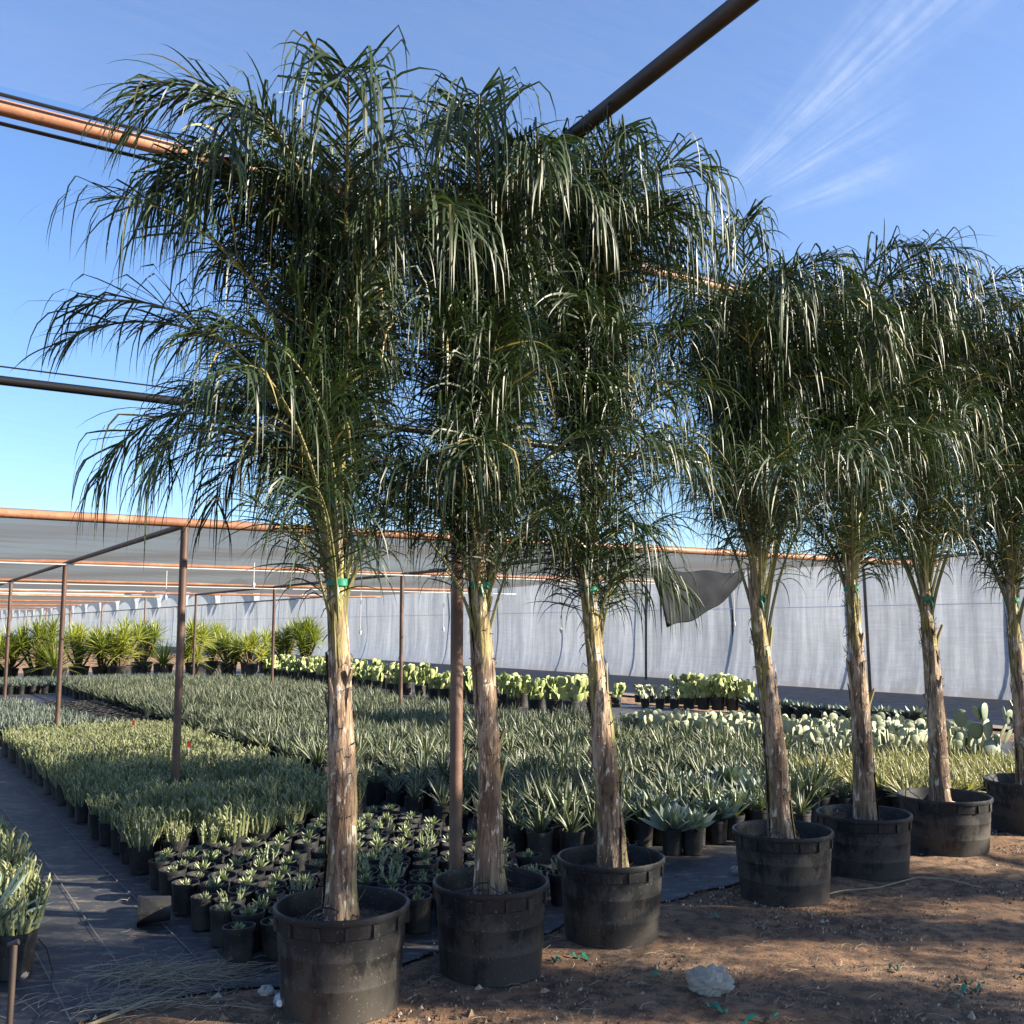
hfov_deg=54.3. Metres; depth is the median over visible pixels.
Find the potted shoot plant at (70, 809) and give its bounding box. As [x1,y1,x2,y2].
[58,769,93,816]
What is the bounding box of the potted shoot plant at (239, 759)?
[224,753,243,766]
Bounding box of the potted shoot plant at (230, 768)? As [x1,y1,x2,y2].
[221,762,239,776]
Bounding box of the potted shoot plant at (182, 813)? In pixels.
[168,797,208,845]
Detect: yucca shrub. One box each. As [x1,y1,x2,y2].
[0,611,72,677]
[0,623,35,677]
[0,628,17,669]
[24,636,85,677]
[54,620,94,675]
[78,619,153,674]
[78,621,138,675]
[110,614,170,674]
[136,636,175,673]
[168,615,220,676]
[195,619,238,674]
[203,626,245,675]
[225,626,275,676]
[251,638,277,671]
[261,619,300,664]
[282,613,327,658]
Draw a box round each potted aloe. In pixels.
[295,734,326,777]
[355,742,367,767]
[355,744,378,766]
[356,758,375,794]
[357,764,367,794]
[361,759,377,772]
[364,745,381,771]
[365,761,385,804]
[370,749,397,776]
[371,768,389,799]
[372,749,402,783]
[384,747,400,766]
[384,769,409,805]
[386,767,406,786]
[386,779,402,809]
[387,749,411,769]
[388,747,414,790]
[392,765,408,795]
[397,746,442,780]
[398,759,437,808]
[401,757,433,784]
[403,769,426,813]
[405,781,423,813]
[412,757,435,783]
[419,777,448,815]
[425,771,449,800]
[427,747,466,795]
[428,777,449,813]
[431,770,447,783]
[433,788,448,825]
[438,791,475,834]
[443,764,471,788]
[444,782,467,810]
[447,747,477,775]
[462,765,503,781]
[462,766,476,810]
[462,784,474,816]
[463,754,513,775]
[463,759,474,778]
[463,768,477,811]
[463,795,476,831]
[500,753,517,786]
[501,759,520,783]
[501,769,517,794]
[501,774,520,799]
[502,750,525,778]
[502,778,537,806]
[502,779,521,803]
[502,790,531,841]
[502,794,530,817]
[503,795,523,813]
[505,807,529,852]
[507,749,541,780]
[507,763,558,796]
[508,748,525,770]
[510,774,554,820]
[511,750,559,778]
[511,765,575,815]
[512,745,548,776]
[512,798,562,862]
[514,767,541,787]
[515,790,548,826]
[515,806,562,827]
[519,749,546,762]
[522,794,555,827]
[527,745,544,754]
[527,753,548,768]
[528,746,561,777]
[528,779,593,851]
[531,766,576,797]
[531,773,593,827]
[533,764,561,793]
[537,761,561,779]
[539,735,584,773]
[545,745,570,771]
[547,781,589,808]
[549,734,585,757]
[549,744,584,759]
[552,756,570,782]
[553,800,589,850]
[554,764,571,785]
[556,771,593,798]
[557,793,588,820]
[558,773,628,821]
[560,768,583,787]
[561,753,589,778]
[565,753,589,773]
[565,757,593,782]
[567,749,586,762]
[572,786,591,829]
[574,761,593,790]
[575,741,591,762]
[576,795,595,823]
[581,776,593,798]
[582,802,596,844]
[584,753,621,774]
[587,796,643,833]
[592,771,652,793]
[615,739,631,755]
[617,752,633,776]
[618,739,642,768]
[618,762,635,779]
[619,748,652,776]
[621,767,641,782]
[621,788,643,844]
[622,783,646,803]
[623,790,642,841]
[623,796,660,847]
[624,750,644,770]
[624,769,642,788]
[629,760,651,776]
[629,773,661,787]
[629,773,661,795]
[631,784,668,796]
[632,753,661,781]
[634,778,697,798]
[636,751,657,768]
[639,763,701,798]
[641,751,666,772]
[645,768,682,793]
[646,738,666,767]
[647,752,679,776]
[647,784,685,844]
[649,760,686,781]
[652,763,674,777]
[653,746,691,771]
[656,748,686,764]
[659,747,678,762]
[664,780,706,809]
[667,764,698,782]
[668,745,687,759]
[668,760,710,803]
[670,783,699,809]
[676,750,695,770]
[676,793,721,845]
[679,749,711,774]
[681,751,706,772]
[683,779,739,838]
[684,735,716,759]
[687,744,735,770]
[688,754,715,778]
[691,781,716,804]
[696,772,721,790]
[703,800,727,843]
[704,745,738,764]
[708,739,736,761]
[708,752,743,768]
[710,784,728,798]
[714,754,751,774]
[715,775,736,790]
[719,787,752,839]
[720,775,765,820]
[723,754,756,768]
[733,752,750,769]
[742,755,759,770]
[742,761,764,782]
[745,754,795,770]
[745,788,766,819]
[748,754,764,769]
[750,776,798,795]
[754,781,766,809]
[761,764,810,805]
[787,746,803,760]
[787,754,839,796]
[788,757,806,781]
[792,789,822,821]
[792,794,813,811]
[793,745,850,786]
[800,775,828,822]
[815,782,834,806]
[816,771,840,804]
[829,776,852,803]
[842,779,852,803]
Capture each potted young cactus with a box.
[619,712,632,731]
[627,709,644,729]
[632,717,646,727]
[638,711,652,734]
[644,708,661,720]
[654,713,671,731]
[669,713,685,722]
[671,720,684,731]
[673,708,689,714]
[680,720,694,736]
[681,709,697,720]
[688,716,696,731]
[694,717,717,741]
[701,712,716,719]
[703,711,723,719]
[710,710,724,719]
[717,715,729,721]
[719,722,737,738]
[727,720,734,728]
[729,710,744,714]
[729,712,742,721]
[735,719,744,732]
[741,722,754,737]
[745,710,758,720]
[747,714,759,721]
[747,719,760,732]
[753,730,761,742]
[781,716,793,722]
[782,720,802,748]
[790,714,800,720]
[792,735,807,748]
[800,719,818,734]
[801,730,820,757]
[802,714,814,720]
[803,725,827,748]
[811,718,827,725]
[815,737,833,752]
[821,712,837,725]
[822,721,836,731]
[822,732,837,745]
[826,736,842,754]
[828,725,835,732]
[829,719,839,727]
[833,721,850,734]
[836,733,851,751]
[838,728,850,741]
[846,741,851,752]
[870,715,881,721]
[871,721,875,728]
[872,712,884,719]
[872,726,884,733]
[872,729,894,752]
[873,738,877,749]
[876,722,896,731]
[881,736,900,753]
[888,714,903,722]
[889,726,906,736]
[895,722,914,730]
[895,728,927,748]
[898,727,915,744]
[900,719,916,724]
[900,730,918,751]
[915,718,926,729]
[946,720,972,735]
[946,724,955,742]
[948,724,964,735]
[948,732,964,751]
[960,727,973,752]
[973,734,985,750]
[992,734,1001,749]
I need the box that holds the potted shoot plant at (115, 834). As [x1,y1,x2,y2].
[109,808,132,853]
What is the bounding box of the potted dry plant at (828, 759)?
[805,755,842,770]
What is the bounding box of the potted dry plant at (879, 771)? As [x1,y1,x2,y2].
[875,761,894,778]
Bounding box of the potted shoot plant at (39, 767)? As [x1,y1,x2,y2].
[33,748,66,785]
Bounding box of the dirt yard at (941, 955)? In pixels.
[76,831,1023,1023]
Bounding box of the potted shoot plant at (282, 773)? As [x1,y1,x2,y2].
[270,765,297,779]
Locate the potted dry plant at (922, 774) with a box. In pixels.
[895,767,927,784]
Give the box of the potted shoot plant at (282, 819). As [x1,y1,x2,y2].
[271,802,299,835]
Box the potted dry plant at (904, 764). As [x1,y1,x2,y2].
[882,755,919,768]
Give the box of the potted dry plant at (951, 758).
[928,752,958,765]
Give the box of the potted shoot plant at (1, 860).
[0,854,7,875]
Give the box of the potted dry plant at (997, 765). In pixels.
[989,759,1014,772]
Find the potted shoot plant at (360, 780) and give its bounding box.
[357,770,367,813]
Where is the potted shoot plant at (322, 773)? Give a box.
[304,767,325,785]
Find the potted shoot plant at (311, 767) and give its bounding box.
[298,763,317,775]
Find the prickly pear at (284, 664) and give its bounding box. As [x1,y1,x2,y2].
[280,657,293,677]
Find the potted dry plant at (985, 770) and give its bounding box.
[960,758,998,775]
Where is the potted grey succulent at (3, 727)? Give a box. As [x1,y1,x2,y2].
[0,722,16,745]
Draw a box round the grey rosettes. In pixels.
[0,671,209,694]
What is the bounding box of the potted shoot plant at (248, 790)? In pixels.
[214,780,258,806]
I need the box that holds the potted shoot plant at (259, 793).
[237,774,274,802]
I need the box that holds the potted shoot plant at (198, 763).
[184,754,208,769]
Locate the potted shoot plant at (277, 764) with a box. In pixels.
[259,761,283,775]
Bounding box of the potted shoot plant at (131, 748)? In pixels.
[127,743,143,752]
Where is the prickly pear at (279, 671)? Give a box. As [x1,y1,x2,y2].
[275,661,282,676]
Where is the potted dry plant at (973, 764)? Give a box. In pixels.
[955,757,990,773]
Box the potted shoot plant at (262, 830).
[247,806,275,841]
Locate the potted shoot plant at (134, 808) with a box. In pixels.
[117,800,151,826]
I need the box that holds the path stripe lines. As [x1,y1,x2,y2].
[0,762,262,1020]
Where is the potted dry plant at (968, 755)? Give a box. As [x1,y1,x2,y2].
[962,748,995,762]
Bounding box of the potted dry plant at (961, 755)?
[948,749,983,762]
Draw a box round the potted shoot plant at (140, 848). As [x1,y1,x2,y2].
[123,811,160,874]
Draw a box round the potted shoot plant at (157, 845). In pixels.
[134,815,165,858]
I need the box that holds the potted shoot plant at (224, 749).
[211,743,229,753]
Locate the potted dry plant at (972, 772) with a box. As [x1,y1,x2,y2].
[953,762,986,778]
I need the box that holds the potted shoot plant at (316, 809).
[307,794,326,818]
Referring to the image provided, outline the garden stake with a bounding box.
[6,939,19,1023]
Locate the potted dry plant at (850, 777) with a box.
[836,768,877,789]
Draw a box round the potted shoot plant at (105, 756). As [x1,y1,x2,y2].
[89,751,116,764]
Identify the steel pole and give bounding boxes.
[600,586,602,646]
[644,588,646,679]
[862,568,871,692]
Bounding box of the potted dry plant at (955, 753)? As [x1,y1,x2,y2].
[948,746,967,760]
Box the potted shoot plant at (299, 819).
[284,801,305,824]
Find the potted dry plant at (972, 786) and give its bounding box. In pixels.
[951,769,986,792]
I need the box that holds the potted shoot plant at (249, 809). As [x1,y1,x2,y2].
[221,800,256,838]
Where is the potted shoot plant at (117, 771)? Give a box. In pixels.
[96,765,128,782]
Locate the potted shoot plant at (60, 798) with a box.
[49,756,82,804]
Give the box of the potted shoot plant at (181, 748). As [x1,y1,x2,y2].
[171,742,191,751]
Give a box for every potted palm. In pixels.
[11,25,545,1023]
[310,66,693,987]
[436,104,754,949]
[615,196,984,907]
[676,219,1023,881]
[775,250,1023,857]
[880,297,1023,834]
[943,331,1023,569]
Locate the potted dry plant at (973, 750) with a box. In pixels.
[961,744,983,754]
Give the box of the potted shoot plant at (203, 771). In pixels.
[189,765,208,776]
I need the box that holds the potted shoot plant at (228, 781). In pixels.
[223,775,247,788]
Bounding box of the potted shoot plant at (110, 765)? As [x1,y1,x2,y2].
[98,762,119,772]
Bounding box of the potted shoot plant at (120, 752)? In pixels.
[101,745,127,761]
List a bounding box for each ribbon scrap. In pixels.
[551,955,560,962]
[570,950,588,959]
[644,971,667,978]
[706,1001,728,1013]
[740,1012,778,1023]
[961,982,982,992]
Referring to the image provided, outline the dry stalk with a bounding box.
[88,987,174,1023]
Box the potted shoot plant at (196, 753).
[190,748,205,758]
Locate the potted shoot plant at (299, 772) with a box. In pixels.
[286,767,308,782]
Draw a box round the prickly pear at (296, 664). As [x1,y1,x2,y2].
[292,659,300,679]
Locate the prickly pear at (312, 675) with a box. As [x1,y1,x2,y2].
[305,657,316,681]
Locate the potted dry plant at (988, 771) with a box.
[978,762,1014,776]
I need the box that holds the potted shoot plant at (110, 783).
[94,772,129,794]
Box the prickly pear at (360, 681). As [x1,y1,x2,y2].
[356,667,365,688]
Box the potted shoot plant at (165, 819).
[145,805,179,850]
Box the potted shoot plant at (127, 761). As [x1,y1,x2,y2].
[117,757,133,767]
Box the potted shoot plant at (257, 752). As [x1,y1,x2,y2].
[246,745,271,761]
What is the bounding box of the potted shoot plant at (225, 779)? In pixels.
[219,773,235,787]
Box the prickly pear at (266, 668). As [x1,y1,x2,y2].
[262,658,269,675]
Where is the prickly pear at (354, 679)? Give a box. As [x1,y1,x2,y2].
[350,659,363,686]
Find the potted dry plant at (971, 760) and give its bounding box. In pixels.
[953,752,984,766]
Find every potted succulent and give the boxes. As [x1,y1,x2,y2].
[148,854,173,888]
[154,847,179,860]
[158,864,186,901]
[170,859,196,877]
[171,878,199,914]
[177,848,203,863]
[185,844,211,852]
[186,871,211,893]
[189,859,215,871]
[190,891,219,930]
[197,850,224,864]
[199,875,229,897]
[206,849,229,860]
[207,868,236,887]
[209,902,242,946]
[212,841,235,858]
[214,864,242,878]
[215,886,245,907]
[222,921,255,965]
[223,854,248,870]
[227,885,256,906]
[231,904,264,951]
[232,875,260,885]
[234,848,260,861]
[238,847,260,850]
[238,867,264,880]
[241,836,265,848]
[245,856,273,875]
[247,894,275,917]
[252,842,280,866]
[255,886,285,901]
[256,880,286,891]
[259,844,284,859]
[260,916,277,959]
[263,871,290,894]
[265,840,289,851]
[268,908,273,916]
[269,832,291,850]
[271,864,297,877]
[275,855,299,870]
[280,826,301,850]
[281,821,303,830]
[283,850,307,870]
[286,872,315,893]
[289,873,317,886]
[294,838,318,859]
[294,870,319,887]
[297,830,319,844]
[299,822,321,846]
[304,859,323,872]
[306,821,325,836]
[310,816,325,822]
[310,844,324,858]
[313,812,326,817]
[318,872,323,882]
[319,836,325,846]
[357,812,377,816]
[357,812,378,833]
[357,818,370,827]
[357,822,370,833]
[357,832,369,843]
[357,837,367,866]
[357,847,389,874]
[357,864,378,876]
[357,872,379,886]
[362,851,383,859]
[363,805,382,816]
[364,832,387,843]
[364,844,387,854]
[366,835,390,848]
[370,821,394,840]
[372,818,394,836]
[377,812,397,829]
[377,860,407,879]
[377,876,405,889]
[381,842,406,856]
[382,803,399,815]
[382,811,401,822]
[382,860,408,881]
[385,854,409,885]
[388,886,406,894]
[389,837,413,843]
[389,840,413,871]
[394,824,414,836]
[396,820,417,830]
[398,815,419,828]
[398,831,418,854]
[401,810,421,825]
[404,884,430,893]
[405,892,432,933]
[409,869,434,884]
[410,876,434,909]
[412,858,438,876]
[413,849,437,861]
[414,844,436,853]
[415,826,437,836]
[415,828,438,854]
[419,822,440,835]
[422,816,442,836]
[423,836,441,856]
[436,855,448,873]
[438,835,448,851]
[440,850,463,861]
[441,833,462,842]
[442,826,462,833]
[442,842,466,867]
[462,830,476,842]
[462,845,474,862]
[464,861,473,866]
[465,840,475,846]
[467,852,474,860]
[503,837,514,847]
[504,847,515,864]
[504,851,512,863]
[516,849,541,867]
[520,864,546,875]
[524,862,542,873]
[547,863,556,883]
[548,856,562,905]
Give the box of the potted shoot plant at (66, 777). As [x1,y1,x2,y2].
[63,773,72,789]
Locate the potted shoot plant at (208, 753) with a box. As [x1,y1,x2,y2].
[198,749,223,763]
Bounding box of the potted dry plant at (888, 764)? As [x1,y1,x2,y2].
[875,759,899,772]
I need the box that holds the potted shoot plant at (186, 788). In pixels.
[178,777,218,802]
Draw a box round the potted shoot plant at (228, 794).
[205,787,241,810]
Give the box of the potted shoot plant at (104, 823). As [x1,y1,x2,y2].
[98,805,120,844]
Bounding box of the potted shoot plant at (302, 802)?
[279,792,312,827]
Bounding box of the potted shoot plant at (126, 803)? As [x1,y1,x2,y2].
[123,795,152,811]
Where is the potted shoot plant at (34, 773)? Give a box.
[28,745,49,780]
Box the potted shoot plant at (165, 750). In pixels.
[152,745,171,759]
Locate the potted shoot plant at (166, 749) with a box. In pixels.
[157,743,171,757]
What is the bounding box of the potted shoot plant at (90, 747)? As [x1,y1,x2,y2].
[74,742,97,752]
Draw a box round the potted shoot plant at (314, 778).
[303,770,326,788]
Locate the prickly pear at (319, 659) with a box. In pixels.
[313,656,323,673]
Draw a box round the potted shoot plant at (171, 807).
[157,798,191,819]
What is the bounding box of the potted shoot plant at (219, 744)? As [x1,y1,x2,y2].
[214,739,238,751]
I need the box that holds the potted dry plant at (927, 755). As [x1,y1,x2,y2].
[921,748,928,761]
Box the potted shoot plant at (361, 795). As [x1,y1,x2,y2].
[357,781,367,811]
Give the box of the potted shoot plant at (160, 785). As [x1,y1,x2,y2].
[144,778,169,787]
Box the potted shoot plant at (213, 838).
[195,816,223,850]
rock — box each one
[20,972,28,979]
[257,985,276,995]
[685,964,734,996]
[730,865,737,872]
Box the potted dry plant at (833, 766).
[818,759,850,772]
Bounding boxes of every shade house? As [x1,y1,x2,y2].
[0,0,1014,869]
[0,507,937,784]
[0,593,159,659]
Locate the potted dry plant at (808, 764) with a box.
[795,755,830,770]
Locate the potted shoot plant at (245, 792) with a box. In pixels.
[224,783,254,795]
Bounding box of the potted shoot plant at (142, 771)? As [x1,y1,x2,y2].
[125,764,150,785]
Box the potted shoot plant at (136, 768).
[115,758,138,773]
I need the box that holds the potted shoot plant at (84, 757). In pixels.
[80,751,99,767]
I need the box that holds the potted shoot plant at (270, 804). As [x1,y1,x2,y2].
[253,797,283,818]
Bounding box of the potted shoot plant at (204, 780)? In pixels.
[186,772,216,788]
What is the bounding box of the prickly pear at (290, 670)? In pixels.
[287,660,293,678]
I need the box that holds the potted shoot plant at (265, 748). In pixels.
[248,743,269,756]
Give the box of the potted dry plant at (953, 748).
[949,741,967,753]
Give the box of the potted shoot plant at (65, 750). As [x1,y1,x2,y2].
[59,744,85,758]
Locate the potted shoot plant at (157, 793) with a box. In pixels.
[140,786,176,806]
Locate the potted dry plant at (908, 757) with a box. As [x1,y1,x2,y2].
[896,747,925,762]
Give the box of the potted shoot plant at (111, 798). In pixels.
[95,791,121,808]
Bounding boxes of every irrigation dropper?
[164,571,166,599]
[359,610,361,634]
[442,591,444,631]
[559,574,561,632]
[733,571,735,626]
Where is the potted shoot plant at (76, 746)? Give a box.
[66,742,92,753]
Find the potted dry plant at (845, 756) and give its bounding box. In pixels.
[837,746,849,761]
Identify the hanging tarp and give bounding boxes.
[654,568,744,626]
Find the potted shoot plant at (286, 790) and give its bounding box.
[276,782,299,804]
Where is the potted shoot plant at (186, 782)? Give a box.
[172,777,188,787]
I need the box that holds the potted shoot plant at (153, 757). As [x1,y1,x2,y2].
[142,750,162,765]
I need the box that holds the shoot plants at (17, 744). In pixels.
[0,718,235,776]
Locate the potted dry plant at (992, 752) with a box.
[978,748,1010,758]
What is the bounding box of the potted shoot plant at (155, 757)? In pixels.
[146,751,164,765]
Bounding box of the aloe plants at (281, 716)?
[61,671,880,769]
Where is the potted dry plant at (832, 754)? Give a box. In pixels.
[818,750,850,765]
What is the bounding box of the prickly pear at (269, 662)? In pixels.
[267,654,278,676]
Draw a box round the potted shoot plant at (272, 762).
[263,752,290,772]
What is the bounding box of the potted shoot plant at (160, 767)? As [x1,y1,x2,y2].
[143,758,166,775]
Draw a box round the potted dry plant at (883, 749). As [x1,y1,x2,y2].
[873,745,890,755]
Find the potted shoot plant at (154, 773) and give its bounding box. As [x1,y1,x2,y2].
[143,766,157,779]
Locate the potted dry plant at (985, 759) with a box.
[972,755,1005,770]
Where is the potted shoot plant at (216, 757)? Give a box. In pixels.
[208,751,232,768]
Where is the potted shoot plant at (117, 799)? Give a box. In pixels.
[110,790,138,809]
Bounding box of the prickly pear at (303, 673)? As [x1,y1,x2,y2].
[299,656,314,680]
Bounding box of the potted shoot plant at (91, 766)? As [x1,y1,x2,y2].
[83,758,109,773]
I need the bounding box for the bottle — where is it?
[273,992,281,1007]
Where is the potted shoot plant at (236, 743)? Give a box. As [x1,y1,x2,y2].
[224,741,242,748]
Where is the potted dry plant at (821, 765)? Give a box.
[799,760,836,774]
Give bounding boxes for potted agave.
[0,851,56,929]
[624,790,682,819]
[627,788,646,795]
[639,803,705,855]
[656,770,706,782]
[669,805,716,855]
[678,778,726,796]
[694,795,743,840]
[700,760,757,789]
[713,786,757,820]
[728,774,765,792]
[739,697,759,719]
[780,698,803,718]
[790,700,816,720]
[805,703,828,718]
[819,703,844,721]
[834,706,849,719]
[870,705,897,719]
[886,710,903,717]
[899,706,926,720]
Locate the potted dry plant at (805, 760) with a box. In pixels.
[787,753,813,765]
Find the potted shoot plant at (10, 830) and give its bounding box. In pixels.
[0,821,18,845]
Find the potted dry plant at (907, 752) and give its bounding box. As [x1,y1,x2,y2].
[892,747,924,758]
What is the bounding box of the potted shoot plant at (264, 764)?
[253,756,278,772]
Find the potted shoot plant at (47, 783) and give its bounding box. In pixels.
[42,751,71,793]
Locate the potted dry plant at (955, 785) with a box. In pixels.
[950,771,977,791]
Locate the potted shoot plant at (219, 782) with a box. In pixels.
[204,777,227,787]
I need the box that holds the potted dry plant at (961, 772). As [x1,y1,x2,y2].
[949,766,979,785]
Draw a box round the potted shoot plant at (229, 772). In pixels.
[216,764,244,783]
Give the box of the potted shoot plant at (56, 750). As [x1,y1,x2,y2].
[46,742,69,754]
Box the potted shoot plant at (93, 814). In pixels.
[85,789,115,838]
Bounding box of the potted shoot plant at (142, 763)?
[129,756,151,774]
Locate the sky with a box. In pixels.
[0,0,1023,617]
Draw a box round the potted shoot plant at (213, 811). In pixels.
[203,793,240,823]
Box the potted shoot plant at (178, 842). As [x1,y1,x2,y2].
[162,819,189,852]
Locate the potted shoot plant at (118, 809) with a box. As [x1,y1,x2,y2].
[105,797,129,816]
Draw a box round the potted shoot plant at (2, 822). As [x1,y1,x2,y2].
[1,816,7,827]
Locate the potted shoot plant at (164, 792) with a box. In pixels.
[149,784,182,804]
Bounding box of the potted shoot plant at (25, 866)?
[0,855,35,888]
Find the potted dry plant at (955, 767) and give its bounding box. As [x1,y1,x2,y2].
[949,760,966,773]
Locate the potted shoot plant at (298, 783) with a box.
[282,780,300,793]
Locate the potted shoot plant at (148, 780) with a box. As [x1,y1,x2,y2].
[145,774,161,781]
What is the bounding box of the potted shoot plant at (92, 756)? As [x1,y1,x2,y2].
[77,749,104,762]
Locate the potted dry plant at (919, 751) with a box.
[906,744,927,759]
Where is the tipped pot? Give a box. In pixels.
[137,895,170,925]
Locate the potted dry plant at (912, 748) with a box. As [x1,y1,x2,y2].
[899,743,926,754]
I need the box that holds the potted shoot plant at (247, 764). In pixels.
[238,757,269,776]
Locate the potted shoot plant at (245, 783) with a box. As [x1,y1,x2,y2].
[237,777,263,790]
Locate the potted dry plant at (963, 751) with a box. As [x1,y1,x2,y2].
[949,746,984,759]
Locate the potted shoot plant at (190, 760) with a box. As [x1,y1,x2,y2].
[189,754,216,767]
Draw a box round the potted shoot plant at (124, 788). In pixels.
[117,780,136,796]
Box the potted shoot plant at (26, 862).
[1,852,42,887]
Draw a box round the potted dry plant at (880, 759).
[873,750,898,767]
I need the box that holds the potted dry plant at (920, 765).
[910,756,928,773]
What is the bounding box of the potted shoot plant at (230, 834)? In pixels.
[214,802,250,851]
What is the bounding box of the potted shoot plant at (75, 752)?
[68,748,89,761]
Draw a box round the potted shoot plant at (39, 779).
[33,756,49,784]
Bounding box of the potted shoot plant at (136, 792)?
[126,784,162,807]
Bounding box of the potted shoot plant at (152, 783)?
[131,774,164,796]
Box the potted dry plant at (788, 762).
[787,758,800,770]
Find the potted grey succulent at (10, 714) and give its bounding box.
[3,710,16,716]
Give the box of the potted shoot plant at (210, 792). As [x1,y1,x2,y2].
[194,785,232,808]
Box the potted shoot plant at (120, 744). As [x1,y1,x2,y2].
[111,740,127,752]
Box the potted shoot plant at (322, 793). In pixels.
[306,776,327,808]
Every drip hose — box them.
[35,938,53,1023]
[830,877,981,893]
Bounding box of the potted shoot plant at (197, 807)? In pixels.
[175,795,213,835]
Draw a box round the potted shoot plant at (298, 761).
[287,753,313,770]
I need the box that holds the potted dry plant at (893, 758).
[875,751,908,767]
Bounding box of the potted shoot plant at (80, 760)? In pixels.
[70,757,85,767]
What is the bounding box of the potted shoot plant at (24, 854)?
[0,839,31,872]
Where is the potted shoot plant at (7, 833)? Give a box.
[0,824,9,845]
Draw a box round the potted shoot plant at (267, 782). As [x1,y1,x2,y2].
[252,776,277,787]
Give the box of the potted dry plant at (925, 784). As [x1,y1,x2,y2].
[909,771,954,786]
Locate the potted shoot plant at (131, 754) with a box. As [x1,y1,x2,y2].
[123,750,137,761]
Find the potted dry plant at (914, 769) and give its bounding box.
[899,763,927,776]
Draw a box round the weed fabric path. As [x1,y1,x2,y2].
[0,668,1014,1023]
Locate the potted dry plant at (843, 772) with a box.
[833,761,852,788]
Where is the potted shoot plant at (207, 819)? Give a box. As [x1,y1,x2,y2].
[197,812,223,842]
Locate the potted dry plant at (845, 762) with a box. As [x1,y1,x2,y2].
[830,754,852,770]
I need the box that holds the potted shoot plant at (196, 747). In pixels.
[187,743,211,757]
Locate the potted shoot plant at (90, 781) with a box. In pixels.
[76,768,108,798]
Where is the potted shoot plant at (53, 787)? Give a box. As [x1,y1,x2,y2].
[46,759,69,798]
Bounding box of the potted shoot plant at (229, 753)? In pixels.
[223,748,241,757]
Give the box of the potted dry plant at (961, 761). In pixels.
[948,754,974,769]
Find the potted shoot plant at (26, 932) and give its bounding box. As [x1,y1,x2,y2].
[0,891,49,980]
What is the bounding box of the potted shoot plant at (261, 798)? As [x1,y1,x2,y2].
[243,793,264,809]
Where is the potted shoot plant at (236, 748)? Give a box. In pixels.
[233,744,251,755]
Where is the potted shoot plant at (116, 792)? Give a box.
[109,786,129,800]
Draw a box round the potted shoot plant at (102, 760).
[91,755,109,765]
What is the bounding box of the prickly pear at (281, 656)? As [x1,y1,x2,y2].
[279,654,289,658]
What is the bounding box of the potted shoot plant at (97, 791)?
[94,785,117,801]
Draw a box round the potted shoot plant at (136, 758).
[115,753,141,765]
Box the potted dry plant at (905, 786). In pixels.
[883,775,928,807]
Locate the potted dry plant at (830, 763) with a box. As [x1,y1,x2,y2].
[804,752,837,765]
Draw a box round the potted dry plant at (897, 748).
[880,741,915,756]
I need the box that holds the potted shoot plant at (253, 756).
[240,750,266,763]
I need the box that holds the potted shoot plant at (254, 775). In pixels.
[252,769,270,782]
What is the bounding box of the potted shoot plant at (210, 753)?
[198,749,220,757]
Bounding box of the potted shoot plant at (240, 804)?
[237,792,262,816]
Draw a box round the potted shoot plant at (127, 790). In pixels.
[119,782,154,801]
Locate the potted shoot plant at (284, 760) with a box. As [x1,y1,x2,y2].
[275,752,297,766]
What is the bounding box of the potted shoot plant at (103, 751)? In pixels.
[86,745,105,759]
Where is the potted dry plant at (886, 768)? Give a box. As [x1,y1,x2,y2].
[879,761,917,779]
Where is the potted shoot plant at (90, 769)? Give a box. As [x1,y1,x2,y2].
[73,762,102,781]
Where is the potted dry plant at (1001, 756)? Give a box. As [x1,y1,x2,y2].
[985,749,1014,761]
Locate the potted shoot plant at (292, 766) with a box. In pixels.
[274,762,299,776]
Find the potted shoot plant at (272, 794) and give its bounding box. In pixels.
[262,779,291,806]
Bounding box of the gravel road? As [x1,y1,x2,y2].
[48,640,1012,728]
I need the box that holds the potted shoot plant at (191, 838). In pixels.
[171,821,193,845]
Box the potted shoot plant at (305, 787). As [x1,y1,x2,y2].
[295,782,313,794]
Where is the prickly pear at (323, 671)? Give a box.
[321,661,326,683]
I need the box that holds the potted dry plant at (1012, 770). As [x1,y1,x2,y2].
[999,759,1014,772]
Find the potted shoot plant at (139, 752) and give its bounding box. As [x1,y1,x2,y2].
[131,749,148,757]
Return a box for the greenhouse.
[0,549,1023,699]
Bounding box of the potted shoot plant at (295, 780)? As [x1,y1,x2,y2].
[284,771,311,790]
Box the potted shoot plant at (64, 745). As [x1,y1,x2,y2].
[54,740,81,751]
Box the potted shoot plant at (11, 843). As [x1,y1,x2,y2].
[0,827,30,863]
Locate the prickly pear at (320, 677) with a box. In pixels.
[316,662,323,682]
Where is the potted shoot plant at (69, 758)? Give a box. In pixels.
[55,753,79,763]
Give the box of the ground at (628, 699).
[0,636,1013,741]
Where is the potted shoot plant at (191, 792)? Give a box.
[175,782,206,805]
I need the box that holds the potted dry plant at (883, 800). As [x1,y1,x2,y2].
[876,764,905,806]
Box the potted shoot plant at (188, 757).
[182,750,205,762]
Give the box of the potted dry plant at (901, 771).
[885,765,920,782]
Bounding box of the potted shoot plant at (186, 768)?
[169,759,199,784]
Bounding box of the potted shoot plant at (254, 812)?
[236,801,263,828]
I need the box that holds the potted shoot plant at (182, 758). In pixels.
[162,750,186,764]
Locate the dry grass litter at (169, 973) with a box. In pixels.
[1,880,1023,1023]
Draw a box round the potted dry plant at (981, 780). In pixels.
[964,766,998,793]
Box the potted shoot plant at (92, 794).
[86,785,116,829]
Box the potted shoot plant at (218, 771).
[209,764,231,779]
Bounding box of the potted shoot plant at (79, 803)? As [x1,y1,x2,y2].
[66,779,102,822]
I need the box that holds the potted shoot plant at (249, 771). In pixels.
[239,761,265,779]

